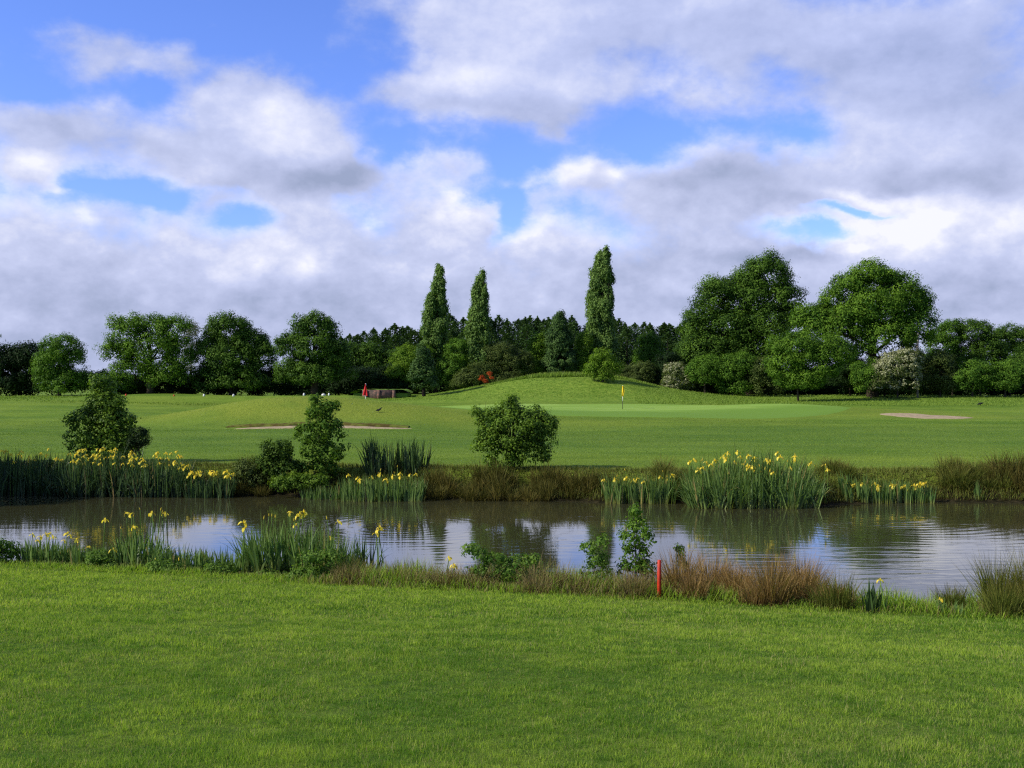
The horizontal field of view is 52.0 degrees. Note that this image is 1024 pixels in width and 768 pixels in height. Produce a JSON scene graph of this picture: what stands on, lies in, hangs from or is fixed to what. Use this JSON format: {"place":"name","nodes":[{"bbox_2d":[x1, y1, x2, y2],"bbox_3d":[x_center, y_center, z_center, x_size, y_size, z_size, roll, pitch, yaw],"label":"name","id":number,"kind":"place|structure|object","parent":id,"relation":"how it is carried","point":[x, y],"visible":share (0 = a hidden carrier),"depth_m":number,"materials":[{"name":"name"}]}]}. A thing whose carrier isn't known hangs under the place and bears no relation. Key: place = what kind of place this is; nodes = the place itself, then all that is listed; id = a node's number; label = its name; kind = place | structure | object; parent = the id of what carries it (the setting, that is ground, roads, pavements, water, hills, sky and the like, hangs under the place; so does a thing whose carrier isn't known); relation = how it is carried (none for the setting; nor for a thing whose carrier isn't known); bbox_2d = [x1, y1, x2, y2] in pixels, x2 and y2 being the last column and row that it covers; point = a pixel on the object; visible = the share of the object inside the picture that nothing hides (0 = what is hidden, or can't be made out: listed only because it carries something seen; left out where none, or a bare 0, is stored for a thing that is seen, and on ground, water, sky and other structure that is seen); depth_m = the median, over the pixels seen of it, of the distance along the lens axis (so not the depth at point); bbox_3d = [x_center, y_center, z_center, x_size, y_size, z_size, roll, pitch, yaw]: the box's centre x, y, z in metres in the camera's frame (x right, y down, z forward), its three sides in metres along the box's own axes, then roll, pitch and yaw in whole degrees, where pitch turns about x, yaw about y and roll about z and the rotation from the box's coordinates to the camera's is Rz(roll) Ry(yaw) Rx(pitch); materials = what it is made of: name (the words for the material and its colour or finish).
{"place":"outdoors","nodes":[
{"label":"outdoors","id":0,"kind":"place"},
{"bbox_2d":[0,377,1023,767],"bbox_3d":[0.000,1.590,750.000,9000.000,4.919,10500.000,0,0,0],"label":"ground","id":1,"kind":"structure","parent":0,"point":[252,409],"depth_m":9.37,"materials":[{"name":"plant"}]},
{"bbox_2d":[0,537,23,562],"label":"leafy weed","id":2,"kind":"object","parent":1,"relation":"on","point":[8,548],"visible":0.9,"depth_m":16.90,"materials":[{"name":"green plant"}]},
{"bbox_2d":[0,339,82,395],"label":"dark tree","id":3,"kind":"object","parent":1,"relation":"on","point":[15,360],"visible":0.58,"depth_m":122.32,"materials":[{"name":"green plant"}]},
{"bbox_2d":[0,444,90,495],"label":"iris clump","id":4,"kind":"object","parent":1,"relation":"on","point":[18,478],"visible":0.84,"depth_m":31.10,"materials":[{"name":"green plant"}]},
{"bbox_2d":[11,531,87,565],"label":"iris clump","id":5,"kind":"object","parent":1,"relation":"on","point":[47,553],"visible":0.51,"depth_m":16.93,"materials":[{"name":"green plant"}]},
{"bbox_2d":[28,331,90,395],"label":"broadleaf tree","id":6,"kind":"object","parent":1,"relation":"on","point":[59,354],"visible":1,"depth_m":116.95,"materials":[{"name":"green plant"}]},
{"bbox_2d":[47,446,151,496],"bbox_3d":[-12.080,2.588,31.152,3.374,1.724,2.492,0,0,-15],"label":"iris clump","id":7,"kind":"object","parent":1,"relation":"on","point":[93,478],"visible":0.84,"depth_m":30.77,"materials":[{"name":"green plant"}]},
{"bbox_2d":[64,368,139,393],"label":"hedge shrub","id":8,"kind":"object","parent":1,"relation":"on","point":[124,382],"visible":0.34,"depth_m":119.20,"materials":[{"name":"green plant"}]},
{"bbox_2d":[61,372,144,461],"bbox_3d":[-13.259,1.236,33.960,2.732,3.259,1.710,0,0,0],"label":"leafy bush","id":9,"kind":"object","parent":1,"relation":"on","point":[109,435],"visible":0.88,"depth_m":33.68,"materials":[{"name":"green plant"}]},
{"bbox_2d":[82,548,124,568],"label":"leafy weed","id":10,"kind":"object","parent":1,"relation":"on","point":[94,558],"visible":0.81,"depth_m":16.45,"materials":[{"name":"green plant"}]},
{"bbox_2d":[121,425,152,459],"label":"twiggy shrub","id":11,"kind":"object","parent":1,"relation":"on","point":[135,440],"visible":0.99,"depth_m":33.47,"materials":[{"name":"green plant"}]},
{"bbox_2d":[100,507,178,568],"bbox_3d":[-5.846,2.596,16.747,1.330,1.197,1.046,0,0,12],"label":"iris clump","id":12,"kind":"object","parent":1,"relation":"on","point":[131,553],"visible":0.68,"depth_m":16.57,"materials":[{"name":"green plant"}]},
{"bbox_2d":[93,310,199,393],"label":"broadleaf tree","id":13,"kind":"object","parent":1,"relation":"on","point":[130,353],"visible":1,"depth_m":116.92,"materials":[{"name":"green plant"}]},
{"bbox_2d":[112,450,208,497],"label":"iris clump","id":14,"kind":"object","parent":1,"relation":"on","point":[165,482],"visible":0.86,"depth_m":30.61,"materials":[{"name":"green plant"}]},
{"bbox_2d":[145,558,183,572],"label":"leafy weed","id":15,"kind":"object","parent":1,"relation":"on","point":[167,562],"visible":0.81,"depth_m":15.91,"materials":[{"name":"green plant"}]},
{"bbox_2d":[136,373,196,393],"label":"undergrowth shrub","id":16,"kind":"object","parent":1,"relation":"on","point":[168,388],"visible":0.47,"depth_m":120.55,"materials":[{"name":"green plant"}]},
{"bbox_2d":[150,540,246,573],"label":"iris clump","id":17,"kind":"object","parent":1,"relation":"on","point":[200,558],"visible":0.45,"depth_m":16.37,"materials":[{"name":"green plant"}]},
{"bbox_2d":[183,470,237,498],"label":"iris clump","id":18,"kind":"object","parent":1,"relation":"on","point":[224,488],"visible":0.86,"depth_m":30.49,"materials":[{"name":"green plant"}]},
{"bbox_2d":[188,309,278,395],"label":"broadleaf tree","id":19,"kind":"object","parent":1,"relation":"on","point":[214,346],"visible":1,"depth_m":118.50,"materials":[{"name":"green plant"}]},
{"bbox_2d":[220,455,276,487],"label":"bramble","id":20,"kind":"object","parent":1,"relation":"on","point":[249,473],"visible":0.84,"depth_m":31.00,"materials":[{"name":"green plant"}]},
{"bbox_2d":[225,452,273,496],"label":"rush clump","id":21,"kind":"object","parent":1,"relation":"on","point":[241,490],"visible":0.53,"depth_m":30.92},
{"bbox_2d":[250,365,293,395],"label":"undergrowth shrub","id":22,"kind":"object","parent":1,"relation":"on","point":[278,388],"visible":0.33,"depth_m":120.58,"materials":[{"name":"green plant"}]},
{"bbox_2d":[250,437,305,493],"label":"bush","id":23,"kind":"object","parent":1,"relation":"on","point":[280,464],"visible":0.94,"depth_m":30.91,"materials":[{"name":"green plant"}]},
{"bbox_2d":[222,509,373,574],"bbox_3d":[-3.401,2.626,16.496,2.398,1.364,1.872,0,0,0],"label":"iris clump","id":24,"kind":"object","parent":1,"relation":"on","point":[255,560],"visible":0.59,"depth_m":16.16,"materials":[{"name":"green plant"}]},
{"bbox_2d":[267,470,331,496],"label":"bramble","id":25,"kind":"object","parent":1,"relation":"on","point":[296,481],"visible":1,"depth_m":30.42,"materials":[{"name":"green plant"}]},
{"bbox_2d":[283,545,345,579],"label":"leafy weed","id":26,"kind":"object","parent":1,"relation":"on","point":[317,557],"visible":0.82,"depth_m":15.39,"materials":[{"name":"green plant"}]},
{"bbox_2d":[271,309,359,395],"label":"broadleaf tree","id":27,"kind":"object","parent":1,"relation":"on","point":[328,354],"visible":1,"depth_m":114.89,"materials":[{"name":"green plant"}]},
{"bbox_2d":[225,421,407,427],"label":"bunker lip","id":28,"kind":"object","parent":1,"relation":"on","point":[344,424],"visible":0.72,"depth_m":66.91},
{"bbox_2d":[299,482,341,499],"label":"iris clump","id":29,"kind":"object","parent":1,"relation":"on","point":[325,494],"visible":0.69,"depth_m":30.10,"materials":[{"name":"green plant"}]},
{"bbox_2d":[292,392,350,486],"bbox_3d":[-5.739,1.811,31.370,1.682,3.133,1.306,0,0,28],"label":"sapling","id":30,"kind":"object","parent":1,"relation":"on","point":[316,452],"visible":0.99,"depth_m":31.18,"materials":[{"name":"green plant"}]},
{"bbox_2d":[318,376,361,395],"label":"undergrowth shrub","id":31,"kind":"object","parent":1,"relation":"on","point":[335,388],"visible":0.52,"depth_m":120.50,"materials":[{"name":"green plant"}]},
{"bbox_2d":[330,525,389,568],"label":"iris clump","id":32,"kind":"object","parent":1,"relation":"on","point":[377,533],"visible":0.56,"depth_m":16.08,"materials":[{"name":"green plant"}]},
{"bbox_2d":[340,363,387,394],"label":"undergrowth shrub","id":33,"kind":"object","parent":1,"relation":"on","point":[365,375],"visible":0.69,"depth_m":120.48,"materials":[{"name":"green plant"}]},
{"bbox_2d":[352,340,386,368],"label":"undergrowth tree","id":34,"kind":"object","parent":1,"relation":"on","point":[375,356],"visible":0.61,"depth_m":131.75,"materials":[{"name":"green plant"}]},
{"bbox_2d":[351,389,412,398],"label":"retaining wall","id":35,"kind":"structure","parent":1,"relation":"on","point":[381,393],"depth_m":108.83,"materials":[{"name":"wood"}]},
{"bbox_2d":[338,465,427,501],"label":"iris clump","id":36,"kind":"object","parent":1,"relation":"on","point":[369,490],"visible":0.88,"depth_m":29.55,"materials":[{"name":"green plant"}]},
{"bbox_2d":[360,361,414,392],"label":"undergrowth shrub","id":37,"kind":"object","parent":1,"relation":"on","point":[393,381],"visible":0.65,"depth_m":120.48,"materials":[{"name":"green plant"}]},
{"bbox_2d":[354,431,433,479],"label":"iris clump","id":38,"kind":"object","parent":1,"relation":"on","point":[373,457],"visible":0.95,"depth_m":31.62,"materials":[{"name":"green plant"}]},
{"bbox_2d":[382,342,439,392],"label":"bush","id":39,"kind":"object","parent":1,"relation":"on","point":[404,364],"visible":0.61,"depth_m":120.08,"materials":[{"name":"plant"}]},
{"bbox_2d":[406,341,439,395],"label":"conifer","id":40,"kind":"object","parent":1,"relation":"on","point":[425,372],"visible":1,"depth_m":109.32,"materials":[{"name":"green plant"}]},
{"bbox_2d":[419,263,450,392],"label":"poplar tree","id":41,"kind":"object","parent":1,"relation":"on","point":[433,330],"visible":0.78,"depth_m":123.07,"materials":[{"name":"green plant"}]},
{"bbox_2d":[415,460,468,499],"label":"rush clump","id":42,"kind":"object","parent":1,"relation":"on","point":[439,487],"visible":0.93,"depth_m":30.32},
{"bbox_2d":[435,336,471,389],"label":"bush","id":43,"kind":"object","parent":1,"relation":"on","point":[456,361],"visible":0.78,"depth_m":121.24,"materials":[{"name":"green plant"}]},
{"bbox_2d":[417,559,502,588],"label":"rush clump","id":44,"kind":"object","parent":1,"relation":"on","point":[450,579],"visible":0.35,"depth_m":14.72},
{"bbox_2d":[448,364,487,387],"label":"bush","id":45,"kind":"object","parent":1,"relation":"on","point":[462,378],"visible":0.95,"depth_m":116.41,"materials":[{"name":"green plant"}]},
{"bbox_2d":[463,266,492,385],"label":"poplar tree","id":46,"kind":"object","parent":1,"relation":"on","point":[476,331],"visible":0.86,"depth_m":121.21,"materials":[{"name":"green plant"}]},
{"bbox_2d":[456,455,516,501],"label":"rush clump","id":47,"kind":"object","parent":1,"relation":"on","point":[481,480],"visible":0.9,"depth_m":30.16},
{"bbox_2d":[460,532,542,583],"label":"leafy weed","id":48,"kind":"object","parent":1,"relation":"on","point":[499,557],"visible":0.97,"depth_m":14.90,"materials":[{"name":"green plant"}]},
{"bbox_2d":[469,341,535,382],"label":"bush","id":49,"kind":"object","parent":1,"relation":"on","point":[499,366],"visible":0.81,"depth_m":120.78,"materials":[{"name":"green plant"}]},
{"bbox_2d":[0,554,1023,620],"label":"bank grass","id":50,"kind":"structure","parent":1,"relation":"on","point":[920,605],"depth_m":14.49,"materials":[{"name":"plant"}]},
{"bbox_2d":[0,396,1023,470],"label":"fairway grass","id":51,"kind":"structure","parent":1,"relation":"on","point":[646,442],"depth_m":50.06,"materials":[{"name":"plant"}]},
{"bbox_2d":[0,379,1023,406],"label":"long grass","id":52,"kind":"structure","parent":1,"relation":"on","point":[23,397],"depth_m":105.55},
{"bbox_2d":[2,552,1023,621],"bbox_3d":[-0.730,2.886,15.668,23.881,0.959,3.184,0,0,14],"label":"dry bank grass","id":53,"kind":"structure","parent":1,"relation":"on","point":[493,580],"depth_m":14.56,"materials":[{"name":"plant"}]},
{"bbox_2d":[468,392,560,469],"bbox_3d":[0.084,1.548,31.598,2.857,2.633,1.884,0,0,0],"label":"round bush","id":54,"kind":"object","parent":1,"relation":"on","point":[537,426],"visible":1,"depth_m":31.30,"materials":[{"name":"green plant"}]},
{"bbox_2d":[23,460,1023,504],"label":"bank grass","id":55,"kind":"structure","parent":1,"relation":"on","point":[218,465],"depth_m":30.79,"materials":[{"name":"plant"}]},
{"bbox_2d":[489,461,566,501],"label":"rush clump","id":56,"kind":"object","parent":1,"relation":"on","point":[544,490],"visible":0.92,"depth_m":29.85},
{"bbox_2d":[515,328,556,373],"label":"broadleaf tree","id":57,"kind":"object","parent":1,"relation":"on","point":[534,346],"visible":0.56,"depth_m":123.29,"materials":[{"name":"green plant"}]},
{"bbox_2d":[510,560,569,594],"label":"rush clump","id":58,"kind":"object","parent":1,"relation":"on","point":[531,583],"visible":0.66,"depth_m":14.32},
{"bbox_2d":[537,308,579,373],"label":"dark conifer","id":59,"kind":"object","parent":1,"relation":"on","point":[558,340],"visible":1,"depth_m":122.01,"materials":[{"name":"green plant"}]},
{"bbox_2d":[374,371,771,401],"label":"rough grass","id":60,"kind":"structure","parent":1,"relation":"on","point":[569,374],"depth_m":111.37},
{"bbox_2d":[551,568,599,593],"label":"rush clump","id":61,"kind":"object","parent":1,"relation":"on","point":[582,585],"visible":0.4,"depth_m":14.29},
{"bbox_2d":[541,464,619,499],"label":"rush clump","id":62,"kind":"object","parent":1,"relation":"on","point":[573,484],"visible":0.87,"depth_m":29.97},
{"bbox_2d":[573,332,595,372],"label":"broadleaf tree","id":63,"kind":"object","parent":1,"relation":"on","point":[582,356],"visible":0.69,"depth_m":123.32,"materials":[{"name":"green plant"}]},
{"bbox_2d":[584,244,620,370],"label":"poplar tree","id":64,"kind":"object","parent":1,"relation":"on","point":[599,301],"visible":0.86,"depth_m":125.07,"materials":[{"name":"green plant"}]},
{"bbox_2d":[581,346,625,381],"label":"young tree","id":65,"kind":"object","parent":1,"relation":"on","point":[602,371],"visible":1,"depth_m":109.57,"materials":[{"name":"green plant"}]},
{"bbox_2d":[615,327,640,366],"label":"conifer tree","id":66,"kind":"object","parent":1,"relation":"on","point":[627,332],"visible":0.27,"depth_m":143.26,"materials":[{"name":"green plant"}]},
{"bbox_2d":[610,360,658,383],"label":"bush","id":67,"kind":"object","parent":1,"relation":"on","point":[634,370],"visible":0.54,"depth_m":119.15,"materials":[{"name":"green plant"}]},
{"bbox_2d":[597,469,679,503],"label":"iris clump","id":68,"kind":"object","parent":1,"relation":"on","point":[652,493],"visible":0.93,"depth_m":28.98,"materials":[{"name":"green plant"}]},
{"bbox_2d":[434,404,849,418],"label":"putting green","id":69,"kind":"object","parent":1,"relation":"on","point":[752,411],"visible":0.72,"depth_m":82.13,"materials":[{"name":"plant"}]},
{"bbox_2d":[632,331,666,371],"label":"broadleaf tree","id":70,"kind":"object","parent":1,"relation":"on","point":[649,343],"visible":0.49,"depth_m":129.22,"materials":[{"name":"green plant"}]},
{"bbox_2d":[643,352,685,384],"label":"undergrowth shrub","id":71,"kind":"object","parent":1,"relation":"on","point":[664,359],"visible":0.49,"depth_m":120.15,"materials":[{"name":"green plant"}]},
{"bbox_2d":[641,451,690,499],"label":"rush clump","id":72,"kind":"object","parent":1,"relation":"on","point":[659,469],"visible":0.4,"depth_m":30.11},
{"bbox_2d":[660,361,696,389],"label":"hawthorn","id":73,"kind":"object","parent":1,"relation":"on","point":[675,377],"visible":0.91,"depth_m":115.22,"materials":[{"name":"white plant"}]},
{"bbox_2d":[644,546,764,599],"bbox_3d":[2.667,2.786,14.357,1.925,1.253,1.718,0,0,-25],"label":"rush clump","id":74,"kind":"object","parent":1,"relation":"on","point":[723,575],"visible":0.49,"depth_m":14.21,"materials":[{"name":"plant"}]},
{"bbox_2d":[683,353,729,392],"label":"hedge bush","id":75,"kind":"object","parent":1,"relation":"on","point":[705,364],"visible":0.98,"depth_m":113.98,"materials":[{"name":"green plant"}]},
{"bbox_2d":[710,350,758,394],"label":"hedge bush","id":76,"kind":"object","parent":1,"relation":"on","point":[738,360],"visible":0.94,"depth_m":114.00,"materials":[{"name":"green plant"}]},
{"bbox_2d":[672,248,811,394],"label":"oak tree","id":77,"kind":"object","parent":1,"relation":"on","point":[750,320],"visible":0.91,"depth_m":120.43,"materials":[{"name":"green plant"}]},
{"bbox_2d":[670,446,832,508],"bbox_3d":[6.506,2.516,28.451,4.718,1.868,3.003,0,0,0],"label":"iris clump","id":78,"kind":"object","parent":1,"relation":"on","point":[770,483],"visible":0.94,"depth_m":27.98,"materials":[{"name":"green plant"}]},
{"bbox_2d":[743,354,786,396],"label":"hedge bush","id":79,"kind":"object","parent":1,"relation":"on","point":[762,380],"visible":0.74,"depth_m":114.09,"materials":[{"name":"green plant"}]},
{"bbox_2d":[732,543,864,607],"bbox_3d":[3.662,2.737,13.807,2.042,1.368,2.169,0,0,0],"label":"rush clump","id":80,"kind":"object","parent":1,"relation":"on","point":[780,591],"visible":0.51,"depth_m":13.53,"materials":[{"name":"plant"}]},
{"bbox_2d":[760,325,861,401],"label":"staked young tree","id":81,"kind":"object","parent":1,"relation":"on","point":[820,352],"visible":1,"depth_m":104.80,"materials":[{"name":"green plant"}]},
{"bbox_2d":[798,565,866,610],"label":"rush clump","id":82,"kind":"object","parent":1,"relation":"on","point":[833,599],"visible":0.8,"depth_m":13.21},
{"bbox_2d":[814,456,861,479],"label":"rush clump","id":83,"kind":"object","parent":1,"relation":"on","point":[842,467],"visible":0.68,"depth_m":30.53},
{"bbox_2d":[825,360,865,395],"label":"hedge bush","id":84,"kind":"object","parent":1,"relation":"on","point":[844,381],"visible":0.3,"depth_m":114.79,"materials":[{"name":"green plant"}]},
{"bbox_2d":[787,255,942,396],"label":"oak tree","id":85,"kind":"object","parent":1,"relation":"on","point":[890,297],"visible":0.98,"depth_m":112.51,"materials":[{"name":"green plant"}]},
{"bbox_2d":[846,355,888,397],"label":"hedge bush","id":86,"kind":"object","parent":1,"relation":"on","point":[862,370],"visible":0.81,"depth_m":110.83,"materials":[{"name":"green plant"}]},
{"bbox_2d":[851,578,888,612],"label":"iris clump","id":87,"kind":"object","parent":1,"relation":"on","point":[871,600],"visible":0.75,"depth_m":13.05,"materials":[{"name":"green plant"}]},
{"bbox_2d":[836,471,936,503],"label":"iris clump","id":88,"kind":"object","parent":1,"relation":"on","point":[892,493],"visible":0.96,"depth_m":29.10,"materials":[{"name":"green plant"}]},
{"bbox_2d":[864,346,924,397],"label":"hawthorn","id":89,"kind":"object","parent":1,"relation":"on","point":[900,368],"visible":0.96,"depth_m":109.95,"materials":[{"name":"white plant"}]},
{"bbox_2d":[919,317,970,395],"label":"broadleaf tree","id":90,"kind":"object","parent":1,"relation":"on","point":[947,328],"visible":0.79,"depth_m":121.11,"materials":[{"name":"green plant"}]},
{"bbox_2d":[919,346,971,395],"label":"hedge bush","id":91,"kind":"object","parent":1,"relation":"on","point":[943,361],"visible":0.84,"depth_m":112.99,"materials":[{"name":"green plant"}]},
{"bbox_2d":[924,452,983,495],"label":"rush clump","id":92,"kind":"object","parent":1,"relation":"on","point":[954,478],"visible":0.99,"depth_m":30.05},
{"bbox_2d":[948,356,1000,396],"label":"hedge bush","id":93,"kind":"object","parent":1,"relation":"on","point":[975,376],"visible":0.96,"depth_m":112.05,"materials":[{"name":"green plant"}]},
{"bbox_2d":[927,544,1023,618],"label":"rush clump","id":94,"kind":"object","parent":1,"relation":"on","point":[1003,593],"visible":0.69,"depth_m":13.24,"materials":[{"name":"plant"}]},
{"bbox_2d":[949,316,1012,394],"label":"broadleaf tree","id":95,"kind":"object","parent":1,"relation":"on","point":[984,338],"visible":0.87,"depth_m":120.88,"materials":[{"name":"green plant"}]},
{"bbox_2d":[943,457,1019,491],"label":"rush clump","id":96,"kind":"object","parent":1,"relation":"on","point":[977,468],"visible":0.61,"depth_m":30.05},
{"bbox_2d":[976,447,1023,501],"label":"rush clump","id":97,"kind":"object","parent":1,"relation":"on","point":[1017,469],"visible":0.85,"depth_m":30.23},
{"bbox_2d":[979,358,1023,396],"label":"hedge bush","id":98,"kind":"object","parent":1,"relation":"on","point":[1011,376],"visible":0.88,"depth_m":112.03,"materials":[{"name":"green plant"}]},
{"bbox_2d":[988,321,1023,395],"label":"broadleaf tree","id":99,"kind":"object","parent":1,"relation":"on","point":[1014,337],"visible":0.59,"depth_m":122.69,"materials":[{"name":"green plant"}]},
{"bbox_2d":[0,495,1023,602],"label":"pond water","id":100,"kind":"structure","parent":0,"point":[917,547],"depth_m":23.82,"materials":[{"name":"grey liquid"}]},
{"bbox_2d":[576,532,612,580],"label":"leafy weed","id":101,"kind":"object","parent":100,"relation":"on","point":[599,559],"visible":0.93,"depth_m":14.90,"materials":[{"name":"green plant"}]},
{"bbox_2d":[602,570,661,598],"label":"rush clump","id":102,"kind":"object","parent":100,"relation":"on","point":[638,581],"visible":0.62,"depth_m":14.00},
{"bbox_2d":[611,502,656,577],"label":"leafy weed","id":103,"kind":"object","parent":100,"relation":"on","point":[642,564],"visible":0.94,"depth_m":14.85,"materials":[{"name":"green plant"}]},
{"bbox_2d":[0,0,1023,383],"label":"sky","id":104,"kind":"structure","parent":0,"point":[267,162],"materials":[{"name":"white"}]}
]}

